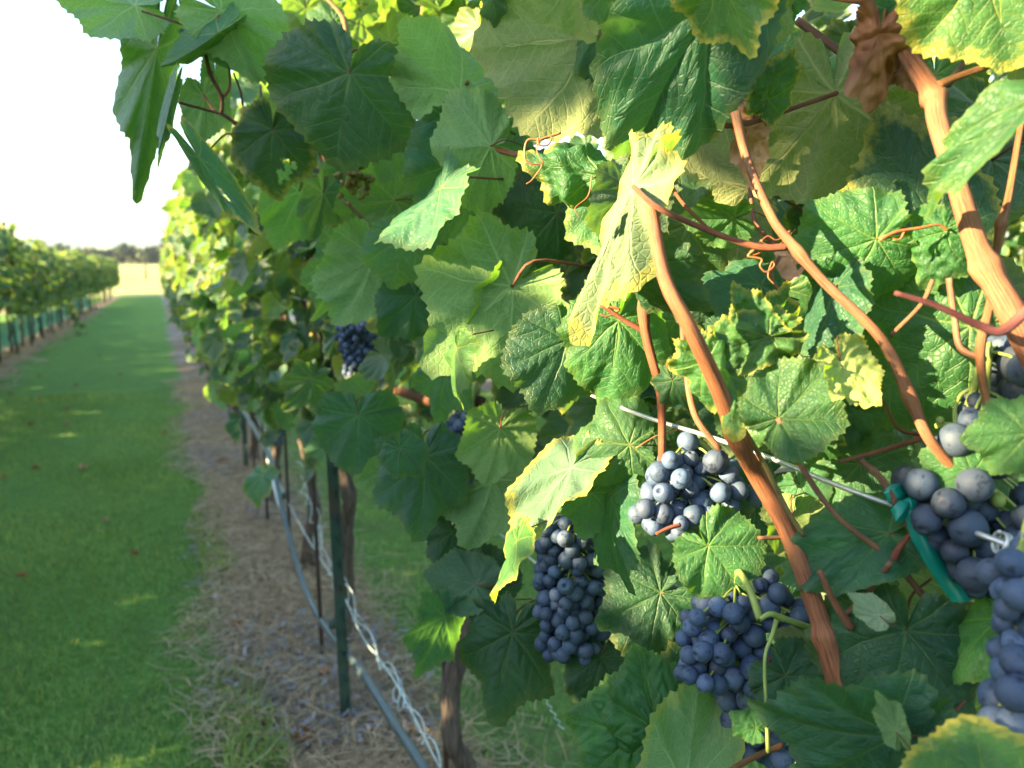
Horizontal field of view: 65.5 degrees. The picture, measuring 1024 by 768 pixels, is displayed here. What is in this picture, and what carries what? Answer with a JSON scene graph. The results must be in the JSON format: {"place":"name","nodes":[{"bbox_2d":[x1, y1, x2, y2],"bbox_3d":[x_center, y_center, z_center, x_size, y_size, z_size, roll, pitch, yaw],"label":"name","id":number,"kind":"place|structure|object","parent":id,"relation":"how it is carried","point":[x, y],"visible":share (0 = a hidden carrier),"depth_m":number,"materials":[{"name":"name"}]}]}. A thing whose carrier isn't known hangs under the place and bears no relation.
{"place":"outdoors","nodes":[
{"label":"outdoors","id":0,"kind":"place"},
{"bbox_2d":[19,236,163,247],"bbox_3d":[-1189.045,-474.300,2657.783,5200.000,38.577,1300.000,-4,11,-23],"label":"hills","id":1,"kind":"structure","parent":0,"point":[136,241],"depth_m":2280.20,"materials":[{"name":"white"}]},
{"bbox_2d":[0,387,286,767],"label":"grass","id":2,"kind":"structure","parent":0,"point":[23,684],"depth_m":2.78,"materials":[{"name":"green plant"}]},
{"bbox_2d":[0,0,1007,240],"label":"sky","id":3,"kind":"structure","parent":0,"point":[65,159],"materials":[{"name":"white"}]},
{"bbox_2d":[0,248,1023,767],"bbox_3d":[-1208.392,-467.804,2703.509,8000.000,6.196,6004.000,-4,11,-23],"label":"ground","id":4,"kind":"structure","parent":0,"point":[146,352],"depth_m":2.73,"materials":[{"name":"green plant"}]},
{"bbox_2d":[0,225,15,312],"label":"grapevine","id":5,"kind":"object","parent":4,"relation":"on","point":[5,272],"visible":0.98,"depth_m":8.48,"materials":[{"name":"green plant"}]},
{"bbox_2d":[0,221,27,314],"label":"grapevine","id":6,"kind":"object","parent":4,"relation":"on","point":[12,252],"visible":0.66,"depth_m":9.18,"materials":[{"name":"green plant"}]},
{"bbox_2d":[9,306,18,352],"bbox_3d":[-6.293,-0.941,10.000,0.079,1.151,0.028,-4,11,-23],"label":"stake","id":7,"kind":"object","parent":4,"relation":"on","point":[14,333],"visible":0.39,"depth_m":10.05,"materials":[{"name":"green paint"}]},
{"bbox_2d":[15,571,27,576],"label":"fallen leaf","id":8,"kind":"object","parent":4,"relation":"on","point":[21,574],"visible":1,"depth_m":2.63,"materials":[{"name":"brown plant"}]},
{"bbox_2d":[2,240,43,353],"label":"grapevine","id":9,"kind":"object","parent":4,"relation":"on","point":[32,284],"visible":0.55,"depth_m":10.06,"materials":[{"name":"green plant"}]},
{"bbox_2d":[4,247,54,346],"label":"grapevine","id":10,"kind":"object","parent":4,"relation":"on","point":[42,268],"visible":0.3,"depth_m":11.03,"materials":[{"name":"green plant"}]},
{"bbox_2d":[27,315,32,344],"bbox_3d":[-6.784,-1.100,11.141,0.049,1.150,0.031,-4,11,-23],"label":"stake","id":11,"kind":"object","parent":4,"relation":"on","point":[30,332],"visible":0.41,"depth_m":11.19,"materials":[{"name":"green paint"}]},
{"bbox_2d":[10,236,59,340],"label":"grapevine","id":12,"kind":"object","parent":4,"relation":"on","point":[50,277],"visible":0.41,"depth_m":11.97,"materials":[{"name":"green plant"}]},
{"bbox_2d":[38,308,44,338],"bbox_3d":[-7.302,-1.257,12.270,0.079,1.151,0.029,-3,10,-17],"label":"stake","id":13,"kind":"object","parent":4,"relation":"on","point":[41,326],"visible":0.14,"depth_m":12.33,"materials":[{"name":"green paint"}]},
{"bbox_2d":[0,297,89,349],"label":"bird netting","id":14,"kind":"object","parent":4,"relation":"on","point":[18,330],"visible":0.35,"depth_m":12.31,"materials":[{"name":"green plastic"}]},
{"bbox_2d":[38,249,62,336],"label":"grapevine","id":15,"kind":"object","parent":4,"relation":"on","point":[59,291],"visible":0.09,"depth_m":12.86,"materials":[{"name":"green plant"}]},
{"bbox_2d":[50,307,53,332],"bbox_3d":[-7.790,-1.420,13.432,0.032,1.151,0.075,-3,10,-17],"label":"stake","id":16,"kind":"object","parent":4,"relation":"on","point":[51,315],"visible":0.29,"depth_m":13.47,"materials":[{"name":"green paint"}]},
{"bbox_2d":[0,310,110,389],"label":"straw","id":17,"kind":"object","parent":4,"relation":"on","point":[7,354],"visible":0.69,"depth_m":10.79,"materials":[{"name":"plant"}]},
{"bbox_2d":[45,256,71,332],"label":"grapevine","id":18,"kind":"object","parent":4,"relation":"on","point":[66,285],"visible":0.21,"depth_m":13.64,"materials":[{"name":"green plant"}]},
{"bbox_2d":[58,307,61,328],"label":"stake","id":19,"kind":"object","parent":4,"relation":"on","point":[60,317],"visible":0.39,"depth_m":14.60,"materials":[{"name":"green paint"}]},
{"bbox_2d":[51,252,75,328],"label":"grapevine","id":20,"kind":"object","parent":4,"relation":"on","point":[69,267],"visible":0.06,"depth_m":14.69,"materials":[{"name":"green plant"}]},
{"bbox_2d":[55,263,77,326],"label":"grapevine","id":21,"kind":"object","parent":4,"relation":"on","point":[71,275],"visible":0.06,"depth_m":15.29,"materials":[{"name":"green plant"}]},
{"bbox_2d":[56,252,79,322],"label":"grapevine","id":22,"kind":"object","parent":4,"relation":"on","point":[72,258],"visible":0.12,"depth_m":16.08,"materials":[{"name":"green plant"}]},
{"bbox_2d":[53,246,87,320],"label":"grapevine","id":23,"kind":"object","parent":4,"relation":"on","point":[83,281],"visible":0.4,"depth_m":16.64,"materials":[{"name":"green plant"}]},
{"bbox_2d":[61,290,88,335],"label":"hanging shoot","id":24,"kind":"object","parent":4,"relation":"on","point":[72,310],"visible":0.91,"depth_m":12.82,"materials":[{"name":"green plant"}]},
{"bbox_2d":[60,246,91,316],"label":"grapevine","id":25,"kind":"object","parent":4,"relation":"on","point":[88,278],"visible":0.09,"depth_m":18.57,"materials":[{"name":"green plant"}]},
{"bbox_2d":[72,254,89,316],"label":"grapevine","id":26,"kind":"object","parent":4,"relation":"on","point":[86,267],"visible":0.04,"depth_m":17.89,"materials":[{"name":"green plant"}]},
{"bbox_2d":[79,257,94,314],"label":"grapevine","id":27,"kind":"object","parent":4,"relation":"on","point":[91,268],"visible":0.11,"depth_m":19.40,"materials":[{"name":"green plant"}]},
{"bbox_2d":[81,260,96,312],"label":"grapevine","id":28,"kind":"object","parent":4,"relation":"on","point":[93,281],"visible":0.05,"depth_m":20.20,"materials":[{"name":"green plant"}]},
{"bbox_2d":[86,258,102,302],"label":"grapevine","id":29,"kind":"object","parent":4,"relation":"on","point":[97,270],"visible":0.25,"depth_m":20.82,"materials":[{"name":"green plant"}]},
{"bbox_2d":[83,251,107,307],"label":"grapevine","id":30,"kind":"object","parent":4,"relation":"on","point":[101,260],"visible":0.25,"depth_m":23.35,"materials":[{"name":"green plant"}]},
{"bbox_2d":[87,257,103,310],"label":"grapevine","id":31,"kind":"object","parent":4,"relation":"on","point":[99,273],"visible":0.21,"depth_m":21.83,"materials":[{"name":"green plant"}]},
{"bbox_2d":[94,254,113,302],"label":"grapevine","id":32,"kind":"object","parent":4,"relation":"on","point":[110,263],"visible":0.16,"depth_m":26.89,"materials":[{"name":"green plant"}]},
{"bbox_2d":[98,262,110,305],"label":"grapevine","id":33,"kind":"object","parent":4,"relation":"on","point":[108,275],"visible":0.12,"depth_m":25.20,"materials":[{"name":"green plant"}]},
{"bbox_2d":[48,242,163,263],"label":"wood","id":34,"kind":"object","parent":4,"relation":"on","point":[124,252],"visible":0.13,"depth_m":260.59,"materials":[{"name":"green plant"}]},
{"bbox_2d":[100,256,117,299],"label":"grapevine","id":35,"kind":"object","parent":4,"relation":"on","point":[115,273],"visible":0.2,"depth_m":30.29,"materials":[{"name":"green plant"}]},
{"bbox_2d":[104,258,115,301],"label":"grapevine","id":36,"kind":"object","parent":4,"relation":"on","point":[111,282],"visible":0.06,"depth_m":27.93,"materials":[{"name":"green plant"}]},
{"bbox_2d":[105,268,115,301],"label":"grapevine","id":37,"kind":"object","parent":4,"relation":"on","point":[113,270],"visible":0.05,"depth_m":28.74,"materials":[{"name":"green plant"}]},
{"bbox_2d":[105,258,119,298],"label":"grapevine","id":38,"kind":"object","parent":4,"relation":"on","point":[117,274],"visible":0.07,"depth_m":31.18,"materials":[{"name":"green plant"}]},
{"bbox_2d":[130,550,138,554],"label":"fallen leaf","id":39,"kind":"object","parent":4,"relation":"on","point":[134,552],"visible":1,"depth_m":2.82,"materials":[{"name":"brown plant"}]},
{"bbox_2d":[144,262,146,279],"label":"fence post","id":40,"kind":"object","parent":4,"relation":"on","point":[145,270],"visible":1,"depth_m":63.04,"materials":[{"name":"wood"}]},
{"bbox_2d":[165,259,172,306],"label":"grapevine","id":41,"kind":"object","parent":4,"relation":"on","point":[168,269],"visible":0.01,"depth_m":9.21,"materials":[{"name":"green plant"}]},
{"bbox_2d":[159,260,191,341],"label":"grapevine","id":42,"kind":"object","parent":4,"relation":"on","point":[163,267],"visible":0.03,"depth_m":11.54,"materials":[{"name":"green plant"}]},
{"bbox_2d":[162,220,194,346],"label":"grapevine","id":43,"kind":"object","parent":4,"relation":"on","point":[166,276],"visible":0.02,"depth_m":10.48,"materials":[{"name":"green plant"}]},
{"bbox_2d":[160,214,203,361],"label":"grapevine","id":44,"kind":"object","parent":4,"relation":"on","point":[163,231],"visible":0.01,"depth_m":8.66,"materials":[{"name":"green plant"}]},
{"bbox_2d":[160,211,207,369],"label":"grapevine","id":45,"kind":"object","parent":4,"relation":"on","point":[169,286],"visible":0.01,"depth_m":8.13,"materials":[{"name":"green plant"}]},
{"bbox_2d":[161,192,217,390],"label":"grapevine","id":46,"kind":"object","parent":4,"relation":"on","point":[173,318],"visible":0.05,"depth_m":6.25,"materials":[{"name":"green plant"}]},
{"bbox_2d":[169,264,210,367],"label":"grapevine","id":47,"kind":"object","parent":4,"relation":"on","point":[171,267],"depth_m":6.91,"materials":[{"name":"green plant"}]},
{"bbox_2d":[160,187,226,409],"bbox_3d":[-2.120,-0.647,5.701,0.649,1.740,1.277,-4,11,-23],"label":"grapevine","id":48,"kind":"object","parent":4,"relation":"on","point":[171,228],"visible":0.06,"depth_m":5.48,"materials":[{"name":"green plant"}]},
{"bbox_2d":[162,196,259,431],"bbox_3d":[-1.728,-0.472,4.850,0.700,1.626,1.298,-4,11,-23],"label":"grapevine","id":49,"kind":"object","parent":4,"relation":"on","point":[176,256],"visible":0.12,"depth_m":4.49,"materials":[{"name":"green plant"}]},
{"bbox_2d":[207,592,218,598],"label":"fallen leaf","id":50,"kind":"object","parent":4,"relation":"on","point":[216,595],"visible":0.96,"depth_m":2.44,"materials":[{"name":"grey plant"}]},
{"bbox_2d":[173,206,309,463],"bbox_3d":[-1.368,-0.383,4.091,0.634,1.618,1.124,-4,11,-23],"label":"grapevine","id":51,"kind":"object","parent":4,"relation":"on","point":[186,240],"visible":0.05,"depth_m":3.96,"materials":[{"name":"green plant"}]},
{"bbox_2d":[241,410,248,469],"bbox_3d":[-1.340,-0.349,3.904,0.027,1.603,0.029,2,10,11],"label":"steel post","id":52,"kind":"object","parent":4,"relation":"on","point":[244,440],"visible":0.12,"depth_m":4.01,"materials":[{"name":"metal"}]},
{"bbox_2d":[190,503,302,767],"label":"tall grass","id":53,"kind":"structure","parent":4,"relation":"on","point":[253,754],"depth_m":1.74,"materials":[{"name":"green plant"}]},
{"bbox_2d":[176,168,319,505],"bbox_3d":[-1.032,-0.268,3.308,0.661,1.612,1.110,-4,11,-23],"label":"grapevine","id":54,"kind":"object","parent":4,"relation":"on","point":[201,321],"visible":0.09,"depth_m":3.08,"materials":[{"name":"green plant"}]},
{"bbox_2d":[250,412,255,468],"bbox_3d":[-1.274,-0.186,3.835,0.010,1.300,0.010,-4,11,-23],"label":"stake","id":55,"kind":"object","parent":4,"relation":"on","point":[252,433],"visible":0.11,"depth_m":3.92,"materials":[{"name":"green metal"}]},
{"bbox_2d":[256,337,268,522],"bbox_3d":[-0.968,-0.076,3.048,0.010,1.300,0.010,-4,11,-23],"label":"stake","id":56,"kind":"object","parent":4,"relation":"on","point":[264,463],"visible":0.07,"depth_m":3.11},
{"bbox_2d":[279,316,291,557],"bbox_3d":[-0.779,-0.028,2.697,0.010,1.300,0.010,-4,11,-23],"label":"stake","id":57,"kind":"object","parent":4,"relation":"on","point":[287,478],"visible":0.26,"depth_m":2.75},
{"bbox_2d":[163,78,408,570],"bbox_3d":[-0.708,-0.168,2.560,0.707,1.621,1.110,-4,11,-23],"label":"grapevine","id":58,"kind":"object","parent":4,"relation":"on","point":[191,183],"visible":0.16,"depth_m":2.33,"materials":[{"name":"green plant"}]},
{"bbox_2d":[184,35,448,637],"bbox_3d":[-0.401,-0.074,1.906,0.661,1.625,1.435,-4,11,-23],"label":"grapevine","id":59,"kind":"object","parent":4,"relation":"on","point":[247,287],"visible":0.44,"depth_m":1.72,"materials":[{"name":"green plant"}]},
{"bbox_2d":[145,374,578,767],"bbox_3d":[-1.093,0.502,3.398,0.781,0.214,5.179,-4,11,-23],"label":"mulch","id":60,"kind":"object","parent":4,"relation":"on","point":[352,711],"visible":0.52,"depth_m":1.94,"materials":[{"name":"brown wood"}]},
{"bbox_2d":[213,456,227,462],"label":"fallen leaf","id":61,"kind":"object","parent":60,"relation":"on","point":[223,459],"visible":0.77,"depth_m":4.17,"materials":[{"name":"brown plant"}]},
{"bbox_2d":[230,619,242,627],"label":"fallen leaf","id":62,"kind":"object","parent":60,"relation":"on","point":[233,621],"visible":0.8,"depth_m":2.25,"materials":[{"name":"brown plant"}]},
{"bbox_2d":[258,711,275,721],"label":"fallen leaf","id":63,"kind":"object","parent":60,"relation":"on","point":[263,720],"visible":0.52,"depth_m":1.76,"materials":[{"name":"brown plant"}]},
{"bbox_2d":[290,724,313,747],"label":"fallen leaf","id":64,"kind":"object","parent":60,"relation":"on","point":[297,734],"visible":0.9,"depth_m":1.70,"materials":[{"name":"brown plant"}]},
{"bbox_2d":[301,257,323,653],"bbox_3d":[-0.502,0.073,1.975,0.020,1.300,0.010,-4,11,-23],"label":"stake","id":65,"kind":"object","parent":60,"relation":"on","point":[316,545],"visible":0.3,"depth_m":2.04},
{"bbox_2d":[313,665,331,675],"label":"fallen leaf","id":66,"kind":"object","parent":60,"relation":"on","point":[323,669],"visible":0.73,"depth_m":1.97,"materials":[{"name":"brown plant"}]},
{"bbox_2d":[306,0,351,721],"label":"steel post","id":67,"kind":"object","parent":60,"relation":"on","point":[338,576],"visible":0.48,"depth_m":1.72,"materials":[{"name":"metal"}]},
{"bbox_2d":[191,331,429,767],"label":"drip hose","id":68,"kind":"object","parent":67,"relation":"attached to","point":[410,748],"visible":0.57,"depth_m":1.76,"materials":[{"name":"grey plastic"}]},
{"bbox_2d":[264,426,279,508],"bbox_3d":[-0.928,0.297,3.060,0.015,0.246,0.441,-4,11,-23],"label":"bird netting","id":69,"kind":"object","parent":68,"relation":"hanging from","point":[274,488],"visible":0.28,"depth_m":2.97,"materials":[{"name":"white plastic"}]},
{"bbox_2d":[256,416,440,767],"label":"bird netting","id":70,"kind":"object","parent":68,"relation":"hanging from","point":[403,694],"visible":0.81,"depth_m":1.62,"materials":[{"name":"white plastic"}]},
{"bbox_2d":[290,296,1012,553],"bbox_3d":[-2.182,-0.729,5.668,0.070,0.308,11.792,-4,11,-23],"label":"trellis wire","id":71,"kind":"object","parent":67,"relation":"attached to","point":[997,538],"visible":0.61,"depth_m":0.40,"materials":[{"name":"silver metal"}]},
{"bbox_2d":[884,484,970,601],"bbox_3d":[0.194,0.072,0.377,0.040,0.053,0.027,1,10,4],"label":"plant tie","id":72,"kind":"object","parent":71,"relation":"attached to","point":[903,507],"visible":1,"depth_m":0.37,"materials":[{"name":"green plastic"}]},
{"bbox_2d":[56,0,790,767],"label":"grapevine","id":73,"kind":"object","parent":4,"relation":"on","point":[384,200],"visible":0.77,"depth_m":0.75,"materials":[{"name":"green plant"}]},
{"bbox_2d":[442,661,448,767],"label":"stake","id":74,"kind":"object","parent":4,"relation":"on","point":[445,760],"depth_m":1.48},
{"bbox_2d":[498,533,536,563],"bbox_3d":[-7.050,-1.958,17.166,0.003,1.142,36.750,-4,11,-23],"label":"trellis wire","id":75,"kind":"object","parent":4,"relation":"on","point":[531,559],"depth_m":1.24,"materials":[{"name":"silver metal"}]},
{"bbox_2d":[560,280,565,299],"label":"grapevine","id":76,"kind":"object","parent":4,"relation":"on","point":[563,283],"visible":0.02,"depth_m":5.33,"materials":[{"name":"green plant"}]},
{"bbox_2d":[590,135,622,160],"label":"grapevine","id":77,"kind":"object","parent":4,"relation":"on","point":[608,155],"depth_m":5.04,"materials":[{"name":"green plant"}]},
{"bbox_2d":[413,0,1023,767],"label":"grapevine","id":78,"kind":"object","parent":4,"relation":"on","point":[853,192],"visible":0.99,"depth_m":0.43,"materials":[{"name":"green plant"}]},
{"bbox_2d":[546,699,563,728],"bbox_3d":[0.056,0.489,1.216,0.002,0.031,0.102,-4,11,-23],"label":"bird netting","id":79,"kind":"object","parent":78,"relation":"hanging from","point":[555,714],"visible":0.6,"depth_m":1.20,"materials":[{"name":"white plastic"}]},
{"bbox_2d":[673,236,774,415],"bbox_3d":[1.149,-0.501,4.175,0.868,1.813,1.290,-4,11,-23],"label":"grapevine","id":80,"kind":"object","parent":4,"relation":"on","point":[675,408],"depth_m":4.32,"materials":[{"name":"green plant"}]},
{"bbox_2d":[735,56,1020,459],"bbox_3d":[1.516,-0.420,3.323,0.861,1.889,1.282,-4,11,-23],"label":"grapevine","id":81,"kind":"object","parent":4,"relation":"on","point":[914,454],"depth_m":2.95,"materials":[{"name":"green plant"}]},
{"bbox_2d":[898,72,1023,482],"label":"grapevine","id":82,"kind":"object","parent":4,"relation":"on","point":[1009,244],"visible":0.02,"depth_m":2.64,"materials":[{"name":"green plant"}]}
]}

